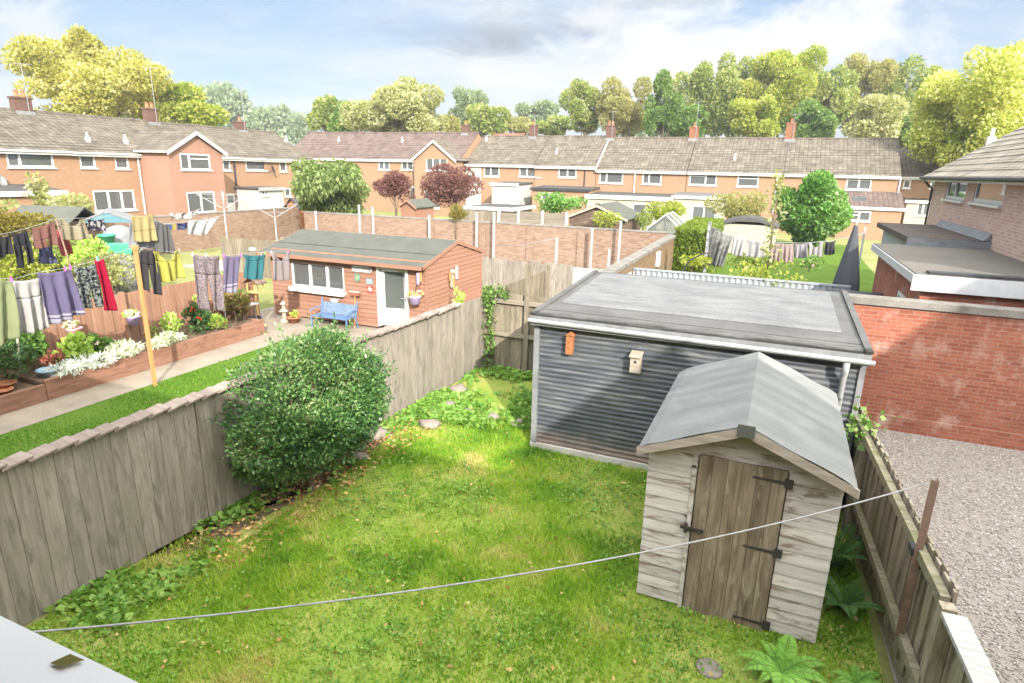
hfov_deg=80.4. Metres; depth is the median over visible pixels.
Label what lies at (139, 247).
washing line
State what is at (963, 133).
tree
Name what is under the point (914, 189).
terrace house
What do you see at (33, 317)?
towel
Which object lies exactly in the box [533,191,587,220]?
shrub
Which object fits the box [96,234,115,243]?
plant pot
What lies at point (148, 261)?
leggings
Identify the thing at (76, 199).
shrub
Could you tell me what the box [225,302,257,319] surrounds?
garden table
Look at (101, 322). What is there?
boundary fence
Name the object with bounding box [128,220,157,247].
towel
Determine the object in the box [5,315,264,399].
raised bed
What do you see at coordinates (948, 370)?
brick wall
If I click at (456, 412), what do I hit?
ground ivy
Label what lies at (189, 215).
sheet
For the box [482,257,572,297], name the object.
garden fence
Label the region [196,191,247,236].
rotary drier
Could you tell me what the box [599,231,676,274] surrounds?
block wall
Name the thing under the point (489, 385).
lawn
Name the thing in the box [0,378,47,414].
raised bed
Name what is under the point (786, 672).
fern
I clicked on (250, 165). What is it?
window
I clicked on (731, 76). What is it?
tree
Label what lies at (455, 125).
tree
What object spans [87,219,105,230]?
shirt
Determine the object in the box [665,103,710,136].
tree
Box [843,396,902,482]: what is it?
bramble
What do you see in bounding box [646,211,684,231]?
greenhouse
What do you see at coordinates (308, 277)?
window
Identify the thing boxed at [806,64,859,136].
tree
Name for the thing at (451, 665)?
fallen leaves
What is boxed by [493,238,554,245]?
washing line
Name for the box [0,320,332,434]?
path
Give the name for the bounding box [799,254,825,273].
shrub
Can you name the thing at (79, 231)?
shirt
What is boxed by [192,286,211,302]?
hanging pot
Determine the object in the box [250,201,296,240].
rotary drier
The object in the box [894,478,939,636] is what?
line post
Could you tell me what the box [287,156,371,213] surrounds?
weeping tree
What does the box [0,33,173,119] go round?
tree
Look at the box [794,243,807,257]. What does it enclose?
clothes
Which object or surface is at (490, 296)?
ivy
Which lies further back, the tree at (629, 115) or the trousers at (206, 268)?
the tree at (629, 115)
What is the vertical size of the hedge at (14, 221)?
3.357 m
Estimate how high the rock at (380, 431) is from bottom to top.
0.230 m
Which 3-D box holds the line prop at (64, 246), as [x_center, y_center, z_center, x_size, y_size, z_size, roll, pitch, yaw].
[-10.075,-1.918,13.711,0.036,1.644,0.193,8,17,22]
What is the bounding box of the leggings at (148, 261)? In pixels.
[140,249,162,294]
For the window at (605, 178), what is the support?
in the terrace house at (637, 173)
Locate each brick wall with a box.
[0,207,299,269]
[303,211,671,268]
[848,293,1023,450]
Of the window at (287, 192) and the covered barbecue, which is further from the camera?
the window at (287, 192)
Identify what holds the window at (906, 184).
in the terrace house at (914, 189)
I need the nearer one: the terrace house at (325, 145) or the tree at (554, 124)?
the terrace house at (325, 145)
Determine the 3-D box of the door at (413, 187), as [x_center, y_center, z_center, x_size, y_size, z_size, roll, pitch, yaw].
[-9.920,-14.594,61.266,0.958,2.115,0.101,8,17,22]
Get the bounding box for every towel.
[13,278,49,333]
[37,269,84,323]
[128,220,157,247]
[131,214,157,241]
[155,222,174,253]
[223,256,240,292]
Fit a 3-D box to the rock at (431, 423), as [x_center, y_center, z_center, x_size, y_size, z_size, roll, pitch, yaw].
[-1.503,1.489,10.844,0.454,0.192,0.334,8,17,22]
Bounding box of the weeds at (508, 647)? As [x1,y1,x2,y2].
[32,412,881,682]
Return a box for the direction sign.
[352,265,371,272]
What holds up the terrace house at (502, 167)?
on the ground
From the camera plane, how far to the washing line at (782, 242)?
19.07 m
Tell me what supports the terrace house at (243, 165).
on the garden ground at (868, 258)
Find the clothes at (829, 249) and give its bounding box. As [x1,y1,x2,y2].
[824,241,835,254]
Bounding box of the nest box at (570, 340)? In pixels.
[565,331,575,354]
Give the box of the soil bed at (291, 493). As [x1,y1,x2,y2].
[141,425,393,558]
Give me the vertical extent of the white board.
0.380 m
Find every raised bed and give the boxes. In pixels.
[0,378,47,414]
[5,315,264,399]
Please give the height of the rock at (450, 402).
0.173 m
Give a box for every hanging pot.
[62,320,82,333]
[120,302,141,325]
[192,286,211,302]
[406,284,424,304]
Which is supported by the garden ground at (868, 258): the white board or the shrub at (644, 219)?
the shrub at (644, 219)
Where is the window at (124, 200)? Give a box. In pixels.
[92,190,138,212]
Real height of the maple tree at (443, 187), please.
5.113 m
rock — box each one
[347,450,368,460]
[364,425,388,439]
[418,419,440,428]
[446,401,454,404]
[449,383,467,394]
[488,412,500,420]
[510,418,522,427]
[695,658,723,678]
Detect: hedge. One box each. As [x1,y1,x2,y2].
[0,209,58,270]
[672,216,724,273]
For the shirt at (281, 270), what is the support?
hanging from the washing line at (139, 247)
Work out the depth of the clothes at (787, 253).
19.07 m
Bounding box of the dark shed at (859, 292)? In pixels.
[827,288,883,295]
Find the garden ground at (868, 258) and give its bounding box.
[0,210,894,682]
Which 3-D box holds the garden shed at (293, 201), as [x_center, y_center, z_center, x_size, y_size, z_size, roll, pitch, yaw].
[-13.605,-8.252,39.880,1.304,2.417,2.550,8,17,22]
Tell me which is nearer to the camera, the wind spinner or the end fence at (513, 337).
the end fence at (513, 337)
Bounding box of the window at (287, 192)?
[285,188,292,197]
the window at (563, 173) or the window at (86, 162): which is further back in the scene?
the window at (563, 173)
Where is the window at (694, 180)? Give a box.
[688,175,716,186]
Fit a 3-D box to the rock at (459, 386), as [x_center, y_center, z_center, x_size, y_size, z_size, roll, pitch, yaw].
[-1.113,1.000,12.555,0.400,0.225,0.410,8,17,22]
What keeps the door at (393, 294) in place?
in the cabin
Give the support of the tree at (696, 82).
on the ground
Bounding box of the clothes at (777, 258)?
[769,243,780,261]
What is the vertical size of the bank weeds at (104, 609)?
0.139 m
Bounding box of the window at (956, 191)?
[940,182,967,203]
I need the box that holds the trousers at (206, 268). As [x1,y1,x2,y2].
[193,255,224,310]
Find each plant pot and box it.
[0,379,16,390]
[0,386,13,395]
[35,366,59,377]
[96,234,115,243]
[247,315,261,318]
[286,315,300,323]
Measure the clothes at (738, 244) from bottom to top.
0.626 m
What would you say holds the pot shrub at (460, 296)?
on the garden ground at (868, 258)
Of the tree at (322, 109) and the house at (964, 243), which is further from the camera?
the tree at (322, 109)
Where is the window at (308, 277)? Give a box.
[288,262,346,296]
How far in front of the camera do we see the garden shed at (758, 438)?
6.02 m
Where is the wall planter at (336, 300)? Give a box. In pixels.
[330,298,339,302]
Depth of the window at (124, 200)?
35.92 m
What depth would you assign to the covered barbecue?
20.91 m
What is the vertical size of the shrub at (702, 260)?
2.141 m
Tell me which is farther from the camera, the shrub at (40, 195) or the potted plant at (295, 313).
the shrub at (40, 195)
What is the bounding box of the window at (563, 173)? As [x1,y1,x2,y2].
[557,169,576,178]
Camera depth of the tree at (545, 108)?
165.68 m
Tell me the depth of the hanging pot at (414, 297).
16.18 m
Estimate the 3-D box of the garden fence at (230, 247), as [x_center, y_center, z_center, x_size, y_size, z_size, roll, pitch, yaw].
[-8.776,-3.186,23.907,7.312,1.800,0.144,8,17,22]
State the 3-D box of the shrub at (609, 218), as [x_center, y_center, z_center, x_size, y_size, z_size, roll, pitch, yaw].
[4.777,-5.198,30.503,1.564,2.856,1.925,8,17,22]
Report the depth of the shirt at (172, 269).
12.50 m
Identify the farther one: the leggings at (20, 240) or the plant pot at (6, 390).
the leggings at (20, 240)
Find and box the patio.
[260,306,382,340]
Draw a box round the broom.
[349,290,360,327]
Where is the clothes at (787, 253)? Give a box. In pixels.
[781,243,793,262]
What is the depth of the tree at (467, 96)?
112.38 m
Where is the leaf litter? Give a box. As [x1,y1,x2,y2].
[178,416,428,563]
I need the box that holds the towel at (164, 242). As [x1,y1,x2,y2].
[155,222,174,253]
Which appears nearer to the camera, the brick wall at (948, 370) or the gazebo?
the brick wall at (948, 370)
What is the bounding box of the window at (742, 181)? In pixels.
[737,176,758,187]
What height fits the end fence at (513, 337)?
2.600 m
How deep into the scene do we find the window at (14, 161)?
31.58 m
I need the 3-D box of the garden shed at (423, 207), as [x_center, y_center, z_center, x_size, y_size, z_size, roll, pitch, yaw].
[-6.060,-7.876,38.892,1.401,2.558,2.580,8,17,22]
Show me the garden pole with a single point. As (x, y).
(17, 342)
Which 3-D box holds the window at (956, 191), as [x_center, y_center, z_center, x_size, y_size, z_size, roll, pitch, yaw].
[13.509,-4.683,18.418,0.180,0.868,2.417,8,17,22]
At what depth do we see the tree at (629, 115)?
91.18 m
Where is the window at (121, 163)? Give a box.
[114,157,131,169]
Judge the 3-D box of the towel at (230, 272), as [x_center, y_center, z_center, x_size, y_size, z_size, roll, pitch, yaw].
[-6.454,-1.549,13.946,0.155,0.900,0.630,8,17,22]
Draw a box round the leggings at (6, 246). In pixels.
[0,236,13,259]
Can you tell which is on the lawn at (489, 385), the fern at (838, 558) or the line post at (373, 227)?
the fern at (838, 558)
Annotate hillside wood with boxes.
[180,79,647,144]
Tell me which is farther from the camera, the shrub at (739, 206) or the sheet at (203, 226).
the shrub at (739, 206)
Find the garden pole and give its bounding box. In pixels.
[16,338,21,371]
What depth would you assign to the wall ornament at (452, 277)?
17.36 m
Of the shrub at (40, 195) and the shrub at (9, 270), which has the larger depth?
the shrub at (40, 195)
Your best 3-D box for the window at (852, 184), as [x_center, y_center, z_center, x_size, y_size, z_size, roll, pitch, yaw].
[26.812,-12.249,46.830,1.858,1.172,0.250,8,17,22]
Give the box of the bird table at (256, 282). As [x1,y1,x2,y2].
[242,278,266,325]
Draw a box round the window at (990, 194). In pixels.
[967,183,1006,208]
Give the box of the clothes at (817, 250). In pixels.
[808,242,822,256]
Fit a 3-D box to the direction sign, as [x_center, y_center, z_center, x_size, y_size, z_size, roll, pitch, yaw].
[-4.198,-2.029,16.967,0.693,0.170,0.024,8,17,22]
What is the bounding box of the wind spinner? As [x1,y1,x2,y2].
[417,272,421,289]
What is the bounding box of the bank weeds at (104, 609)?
[42,408,428,634]
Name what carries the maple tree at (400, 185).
on the garden ground at (868, 258)
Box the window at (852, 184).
[845,178,871,190]
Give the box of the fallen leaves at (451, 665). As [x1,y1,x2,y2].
[115,417,868,680]
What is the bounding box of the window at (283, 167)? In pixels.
[279,162,286,171]
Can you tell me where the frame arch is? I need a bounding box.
[682,251,712,271]
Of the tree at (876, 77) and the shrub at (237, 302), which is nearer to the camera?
the shrub at (237, 302)
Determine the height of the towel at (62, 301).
0.930 m
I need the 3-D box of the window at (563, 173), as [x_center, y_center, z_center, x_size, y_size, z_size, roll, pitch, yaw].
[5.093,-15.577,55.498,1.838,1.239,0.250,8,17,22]
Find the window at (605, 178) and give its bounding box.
[598,172,622,183]
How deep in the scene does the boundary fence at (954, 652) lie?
4.39 m
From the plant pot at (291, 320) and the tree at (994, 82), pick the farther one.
the tree at (994, 82)
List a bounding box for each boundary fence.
[0,272,259,378]
[0,297,483,625]
[841,404,958,682]
[918,600,999,682]
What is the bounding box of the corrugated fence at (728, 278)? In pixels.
[633,267,850,290]
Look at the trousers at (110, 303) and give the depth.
11.31 m
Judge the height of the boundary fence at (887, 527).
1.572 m
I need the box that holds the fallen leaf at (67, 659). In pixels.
[51,654,83,665]
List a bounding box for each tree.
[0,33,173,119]
[40,23,107,84]
[141,81,230,126]
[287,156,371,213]
[305,94,338,131]
[326,99,354,131]
[338,75,449,131]
[372,170,415,215]
[418,162,484,218]
[437,114,460,131]
[447,85,490,128]
[463,102,511,137]
[502,116,532,134]
[514,98,560,121]
[530,114,576,134]
[558,78,602,134]
[595,76,652,136]
[642,68,685,136]
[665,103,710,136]
[671,60,728,136]
[704,50,757,136]
[727,94,780,136]
[735,44,828,136]
[760,169,787,270]
[778,98,838,137]
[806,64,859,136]
[838,50,900,135]
[840,93,909,137]
[873,54,932,135]
[897,113,920,145]
[902,39,1023,167]
[907,99,1000,167]
[923,64,952,117]
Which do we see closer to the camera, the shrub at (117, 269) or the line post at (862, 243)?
the shrub at (117, 269)
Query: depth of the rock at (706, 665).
5.65 m
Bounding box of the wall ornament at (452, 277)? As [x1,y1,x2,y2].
[449,269,454,287]
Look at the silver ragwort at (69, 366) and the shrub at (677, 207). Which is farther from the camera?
the shrub at (677, 207)
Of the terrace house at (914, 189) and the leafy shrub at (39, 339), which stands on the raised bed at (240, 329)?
the leafy shrub at (39, 339)
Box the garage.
[528,270,875,470]
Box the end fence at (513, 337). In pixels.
[483,263,549,370]
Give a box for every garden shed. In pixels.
[13,205,101,277]
[283,198,304,228]
[397,198,436,217]
[568,201,640,229]
[636,352,860,643]
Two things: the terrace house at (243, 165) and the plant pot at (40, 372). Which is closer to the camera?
the plant pot at (40, 372)
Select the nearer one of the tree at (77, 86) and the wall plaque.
the wall plaque
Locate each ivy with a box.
[406,364,532,431]
[481,283,509,367]
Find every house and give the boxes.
[0,63,90,224]
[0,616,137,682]
[21,67,227,216]
[159,84,268,210]
[222,127,315,209]
[295,132,362,163]
[340,121,481,215]
[464,115,549,211]
[493,133,525,134]
[530,135,607,222]
[585,111,735,227]
[671,101,787,221]
[777,114,905,239]
[871,126,1023,307]
[899,146,962,223]
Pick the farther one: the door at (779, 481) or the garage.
the garage
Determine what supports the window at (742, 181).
in the terrace house at (714, 167)
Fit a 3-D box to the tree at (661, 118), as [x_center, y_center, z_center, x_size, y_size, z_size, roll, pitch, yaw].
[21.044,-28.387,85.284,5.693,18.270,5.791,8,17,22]
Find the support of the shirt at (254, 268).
hanging from the washing line at (139, 247)
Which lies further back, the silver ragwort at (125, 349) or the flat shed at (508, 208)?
the flat shed at (508, 208)
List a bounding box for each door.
[226,194,235,210]
[380,267,405,324]
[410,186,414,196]
[680,454,793,631]
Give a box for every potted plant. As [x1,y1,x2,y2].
[238,288,248,294]
[289,309,298,317]
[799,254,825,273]
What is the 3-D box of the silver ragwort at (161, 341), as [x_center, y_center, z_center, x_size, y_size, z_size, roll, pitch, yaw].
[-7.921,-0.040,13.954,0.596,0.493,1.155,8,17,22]
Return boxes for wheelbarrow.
[102,243,140,261]
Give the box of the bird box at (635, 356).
[629,350,643,373]
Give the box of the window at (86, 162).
[79,156,98,168]
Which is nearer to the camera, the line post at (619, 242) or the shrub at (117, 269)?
the shrub at (117, 269)
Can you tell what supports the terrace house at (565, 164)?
on the ground
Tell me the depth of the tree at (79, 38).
69.91 m
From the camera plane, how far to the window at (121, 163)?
36.02 m
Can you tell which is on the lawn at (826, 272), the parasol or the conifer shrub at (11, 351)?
the parasol
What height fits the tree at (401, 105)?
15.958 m
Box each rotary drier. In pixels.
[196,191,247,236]
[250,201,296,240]
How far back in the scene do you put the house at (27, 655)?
0.31 m
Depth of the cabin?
17.45 m
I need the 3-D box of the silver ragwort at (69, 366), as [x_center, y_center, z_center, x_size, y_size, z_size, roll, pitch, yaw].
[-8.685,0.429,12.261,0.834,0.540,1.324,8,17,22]
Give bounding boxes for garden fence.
[220,237,283,277]
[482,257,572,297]
[489,264,549,297]
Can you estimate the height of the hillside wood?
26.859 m
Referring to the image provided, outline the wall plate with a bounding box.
[367,286,372,292]
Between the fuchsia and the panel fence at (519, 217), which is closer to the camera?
the fuchsia
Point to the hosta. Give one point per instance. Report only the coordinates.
(71, 344)
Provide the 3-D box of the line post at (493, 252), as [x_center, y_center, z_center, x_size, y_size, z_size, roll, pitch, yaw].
[-0.906,-5.135,29.956,0.090,2.484,0.130,8,17,22]
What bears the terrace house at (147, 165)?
on the garden ground at (868, 258)
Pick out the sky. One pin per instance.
(293, 53)
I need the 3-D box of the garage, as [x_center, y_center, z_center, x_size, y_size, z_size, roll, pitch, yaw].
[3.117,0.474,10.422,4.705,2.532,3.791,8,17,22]
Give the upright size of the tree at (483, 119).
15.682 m
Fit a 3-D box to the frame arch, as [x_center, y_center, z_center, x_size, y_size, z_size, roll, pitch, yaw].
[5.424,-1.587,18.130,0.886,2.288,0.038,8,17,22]
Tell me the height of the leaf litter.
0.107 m
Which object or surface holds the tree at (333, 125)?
on the ground
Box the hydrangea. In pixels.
[84,332,115,357]
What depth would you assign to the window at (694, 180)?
51.16 m
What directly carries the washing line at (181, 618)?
attached to the line post at (913, 549)
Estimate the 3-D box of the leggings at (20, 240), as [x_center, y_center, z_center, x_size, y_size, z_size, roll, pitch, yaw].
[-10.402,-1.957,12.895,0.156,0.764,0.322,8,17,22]
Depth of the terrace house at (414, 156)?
61.64 m
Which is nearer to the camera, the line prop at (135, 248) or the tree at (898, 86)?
the line prop at (135, 248)
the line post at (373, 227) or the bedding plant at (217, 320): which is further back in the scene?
the line post at (373, 227)
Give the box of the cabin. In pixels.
[256,229,486,326]
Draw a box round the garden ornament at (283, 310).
[279,301,287,322]
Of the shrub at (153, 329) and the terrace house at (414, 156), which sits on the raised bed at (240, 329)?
the shrub at (153, 329)
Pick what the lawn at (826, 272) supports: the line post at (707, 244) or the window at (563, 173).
the line post at (707, 244)
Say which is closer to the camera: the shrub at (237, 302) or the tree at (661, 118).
the shrub at (237, 302)
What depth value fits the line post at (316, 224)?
33.94 m
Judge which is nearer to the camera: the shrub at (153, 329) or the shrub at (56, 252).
the shrub at (153, 329)
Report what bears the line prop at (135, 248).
on the neighbour lawn at (89, 415)
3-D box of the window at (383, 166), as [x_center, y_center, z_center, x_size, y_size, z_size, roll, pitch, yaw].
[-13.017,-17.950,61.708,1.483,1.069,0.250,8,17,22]
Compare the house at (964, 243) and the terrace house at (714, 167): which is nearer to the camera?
the house at (964, 243)
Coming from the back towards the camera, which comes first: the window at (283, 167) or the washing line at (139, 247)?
the window at (283, 167)
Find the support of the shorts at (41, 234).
hanging from the washing line at (94, 217)
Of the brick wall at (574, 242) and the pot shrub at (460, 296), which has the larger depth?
the brick wall at (574, 242)
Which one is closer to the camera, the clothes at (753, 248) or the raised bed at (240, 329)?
the raised bed at (240, 329)
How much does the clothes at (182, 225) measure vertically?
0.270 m
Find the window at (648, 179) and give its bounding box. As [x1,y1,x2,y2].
[641,173,661,184]
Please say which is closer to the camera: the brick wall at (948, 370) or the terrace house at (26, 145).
the brick wall at (948, 370)
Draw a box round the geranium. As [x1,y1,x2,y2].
[179,302,212,334]
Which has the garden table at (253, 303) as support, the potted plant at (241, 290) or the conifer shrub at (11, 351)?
the potted plant at (241, 290)
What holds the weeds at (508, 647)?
on the lawn at (489, 385)
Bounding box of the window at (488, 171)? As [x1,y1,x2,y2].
[483,167,499,177]
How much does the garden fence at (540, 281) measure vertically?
2.000 m
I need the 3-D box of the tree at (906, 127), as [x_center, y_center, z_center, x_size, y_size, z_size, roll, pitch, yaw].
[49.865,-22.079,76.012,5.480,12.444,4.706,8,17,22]
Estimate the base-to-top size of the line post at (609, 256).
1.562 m
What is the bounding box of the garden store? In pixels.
[723,215,778,254]
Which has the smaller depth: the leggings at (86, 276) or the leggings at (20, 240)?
the leggings at (86, 276)
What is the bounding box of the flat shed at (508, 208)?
[463,203,535,221]
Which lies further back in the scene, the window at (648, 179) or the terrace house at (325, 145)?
the terrace house at (325, 145)
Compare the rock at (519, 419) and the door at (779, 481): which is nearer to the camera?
the door at (779, 481)
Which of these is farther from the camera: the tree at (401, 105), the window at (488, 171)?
the tree at (401, 105)
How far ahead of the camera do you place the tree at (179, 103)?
71.47 m
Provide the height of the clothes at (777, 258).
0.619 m
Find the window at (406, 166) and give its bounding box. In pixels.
[401,162,413,170]
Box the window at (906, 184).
[901,180,910,188]
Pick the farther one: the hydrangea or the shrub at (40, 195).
the shrub at (40, 195)
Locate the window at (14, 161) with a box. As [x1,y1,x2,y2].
[5,153,56,168]
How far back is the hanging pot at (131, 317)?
14.00 m
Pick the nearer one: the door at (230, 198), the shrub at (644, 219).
the shrub at (644, 219)
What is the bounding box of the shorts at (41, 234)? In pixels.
[32,221,57,248]
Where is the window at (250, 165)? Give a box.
[245,161,268,171]
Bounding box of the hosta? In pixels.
[52,330,98,362]
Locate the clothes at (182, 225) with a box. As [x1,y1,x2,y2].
[177,222,186,229]
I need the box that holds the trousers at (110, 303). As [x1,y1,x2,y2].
[94,259,117,310]
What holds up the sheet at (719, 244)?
hanging from the washing line at (782, 242)
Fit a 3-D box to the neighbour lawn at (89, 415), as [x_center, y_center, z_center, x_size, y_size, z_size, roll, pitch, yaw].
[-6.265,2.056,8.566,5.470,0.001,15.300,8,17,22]
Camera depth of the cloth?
9.91 m
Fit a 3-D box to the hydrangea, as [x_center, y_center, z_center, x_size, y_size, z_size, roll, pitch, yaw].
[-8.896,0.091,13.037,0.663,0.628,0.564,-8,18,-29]
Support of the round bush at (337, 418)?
on the garden ground at (868, 258)
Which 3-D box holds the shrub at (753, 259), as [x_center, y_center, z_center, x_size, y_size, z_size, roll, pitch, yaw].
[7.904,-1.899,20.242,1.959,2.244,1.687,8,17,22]
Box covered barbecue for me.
[103,225,138,292]
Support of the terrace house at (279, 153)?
on the garden ground at (868, 258)
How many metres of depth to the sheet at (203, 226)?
24.14 m
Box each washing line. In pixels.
[2,247,291,279]
[3,214,214,236]
[33,483,924,632]
[167,214,227,223]
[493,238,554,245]
[711,226,863,242]
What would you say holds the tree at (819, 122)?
on the ground
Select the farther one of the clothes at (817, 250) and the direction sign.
the clothes at (817, 250)
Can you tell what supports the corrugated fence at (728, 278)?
on the garden ground at (868, 258)
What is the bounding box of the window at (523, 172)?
[518,165,541,177]
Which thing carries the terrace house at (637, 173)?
on the ground
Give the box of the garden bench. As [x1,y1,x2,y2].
[309,297,358,327]
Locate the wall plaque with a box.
[354,273,359,281]
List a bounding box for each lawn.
[0,337,329,459]
[27,367,883,682]
[714,241,874,291]
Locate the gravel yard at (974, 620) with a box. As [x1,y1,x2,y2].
[876,428,1023,682]
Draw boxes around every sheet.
[169,207,202,218]
[188,217,219,234]
[707,227,732,266]
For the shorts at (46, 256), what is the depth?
13.69 m
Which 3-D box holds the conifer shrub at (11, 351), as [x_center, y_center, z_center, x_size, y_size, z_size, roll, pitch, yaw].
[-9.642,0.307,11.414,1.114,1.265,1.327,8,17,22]
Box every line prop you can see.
[55,220,75,283]
[131,245,156,385]
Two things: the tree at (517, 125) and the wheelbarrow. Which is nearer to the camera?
the wheelbarrow
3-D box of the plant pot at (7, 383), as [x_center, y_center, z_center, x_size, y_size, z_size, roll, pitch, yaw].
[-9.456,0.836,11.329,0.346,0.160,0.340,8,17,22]
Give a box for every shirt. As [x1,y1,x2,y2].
[58,218,89,239]
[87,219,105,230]
[153,249,185,282]
[242,253,266,279]
[272,251,289,280]
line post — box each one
[314,211,317,229]
[358,205,360,232]
[371,207,374,233]
[428,215,430,237]
[475,212,477,246]
[492,212,494,257]
[555,238,558,263]
[589,228,593,269]
[607,249,610,266]
[617,221,621,261]
[703,222,711,272]
[859,227,865,265]
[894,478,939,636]
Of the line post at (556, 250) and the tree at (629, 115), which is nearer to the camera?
the line post at (556, 250)
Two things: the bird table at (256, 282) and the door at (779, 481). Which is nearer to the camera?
the door at (779, 481)
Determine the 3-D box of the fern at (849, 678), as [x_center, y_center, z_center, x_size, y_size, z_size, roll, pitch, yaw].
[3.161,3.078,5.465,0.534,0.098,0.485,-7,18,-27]
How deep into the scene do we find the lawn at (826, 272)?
29.65 m
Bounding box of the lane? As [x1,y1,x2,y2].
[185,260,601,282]
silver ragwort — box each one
[42,351,118,378]
[102,338,143,359]
[145,330,186,348]
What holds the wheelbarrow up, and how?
on the garden ground at (868, 258)
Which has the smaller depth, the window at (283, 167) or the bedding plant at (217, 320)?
the bedding plant at (217, 320)
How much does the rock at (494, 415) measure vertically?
0.170 m
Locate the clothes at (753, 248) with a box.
[745,239,764,257]
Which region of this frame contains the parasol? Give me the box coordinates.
[832,222,859,290]
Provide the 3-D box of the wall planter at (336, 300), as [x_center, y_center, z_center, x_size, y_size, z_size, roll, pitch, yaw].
[-5.140,-1.134,17.585,0.280,0.220,0.273,8,17,22]
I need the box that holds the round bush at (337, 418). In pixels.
[203,311,397,491]
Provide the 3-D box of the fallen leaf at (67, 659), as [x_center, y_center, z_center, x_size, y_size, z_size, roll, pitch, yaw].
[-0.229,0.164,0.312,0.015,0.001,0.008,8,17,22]
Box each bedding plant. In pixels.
[158,311,183,334]
[201,313,227,330]
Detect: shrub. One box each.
[0,192,94,212]
[0,234,59,291]
[0,339,37,380]
[9,331,49,370]
[22,171,50,205]
[32,239,94,276]
[60,235,112,289]
[71,252,136,294]
[143,324,159,342]
[223,291,251,321]
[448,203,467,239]
[452,286,465,302]
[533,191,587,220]
[592,209,622,227]
[635,208,652,229]
[645,199,686,220]
[679,253,712,271]
[703,190,767,221]
[724,252,781,276]
[728,258,807,286]
[772,169,854,247]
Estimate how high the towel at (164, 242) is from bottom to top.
0.885 m
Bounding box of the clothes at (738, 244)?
[731,237,744,255]
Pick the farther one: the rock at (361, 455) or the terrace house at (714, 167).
the terrace house at (714, 167)
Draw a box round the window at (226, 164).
[222,160,232,171]
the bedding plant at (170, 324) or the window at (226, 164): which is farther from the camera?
the window at (226, 164)
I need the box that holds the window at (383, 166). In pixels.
[378,162,389,170]
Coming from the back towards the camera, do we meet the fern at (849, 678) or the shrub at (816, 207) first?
the shrub at (816, 207)
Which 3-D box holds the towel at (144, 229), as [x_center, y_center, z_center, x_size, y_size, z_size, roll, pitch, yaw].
[-9.308,-2.858,15.315,0.118,0.685,0.611,8,17,22]
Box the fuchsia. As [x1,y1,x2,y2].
[38,347,69,365]
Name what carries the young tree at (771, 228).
on the lawn at (826, 272)
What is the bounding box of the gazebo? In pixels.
[76,207,142,251]
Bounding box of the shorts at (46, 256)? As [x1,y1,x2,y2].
[39,245,57,263]
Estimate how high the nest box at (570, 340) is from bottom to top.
0.350 m
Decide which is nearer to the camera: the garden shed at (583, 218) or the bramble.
the bramble
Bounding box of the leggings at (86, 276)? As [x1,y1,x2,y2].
[73,263,103,308]
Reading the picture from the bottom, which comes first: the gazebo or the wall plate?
the wall plate
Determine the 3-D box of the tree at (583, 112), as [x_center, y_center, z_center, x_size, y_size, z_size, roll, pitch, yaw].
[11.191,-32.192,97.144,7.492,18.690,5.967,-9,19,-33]
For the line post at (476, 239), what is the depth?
30.24 m
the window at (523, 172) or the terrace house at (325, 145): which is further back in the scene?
the terrace house at (325, 145)
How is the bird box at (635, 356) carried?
attached to the garage
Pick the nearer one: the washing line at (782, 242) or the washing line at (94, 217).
the washing line at (94, 217)
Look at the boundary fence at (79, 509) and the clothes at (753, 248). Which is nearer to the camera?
the boundary fence at (79, 509)
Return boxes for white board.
[455,266,457,278]
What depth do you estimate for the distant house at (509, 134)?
101.32 m
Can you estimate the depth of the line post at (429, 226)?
31.21 m
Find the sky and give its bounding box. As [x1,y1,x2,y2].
[0,0,1023,151]
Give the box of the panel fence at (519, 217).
[463,210,567,225]
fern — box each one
[733,634,828,682]
[822,574,885,617]
[830,522,869,567]
[832,665,879,682]
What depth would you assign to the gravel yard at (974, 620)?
8.00 m
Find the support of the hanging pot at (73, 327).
attached to the boundary fence at (101, 322)
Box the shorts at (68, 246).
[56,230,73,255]
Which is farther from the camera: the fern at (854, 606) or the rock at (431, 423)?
the rock at (431, 423)
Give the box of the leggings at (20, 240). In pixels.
[12,231,34,267]
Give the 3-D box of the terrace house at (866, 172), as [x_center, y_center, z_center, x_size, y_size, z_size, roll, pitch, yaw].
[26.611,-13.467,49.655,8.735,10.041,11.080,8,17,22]
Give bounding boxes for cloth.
[0,280,20,346]
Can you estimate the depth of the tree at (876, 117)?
70.18 m

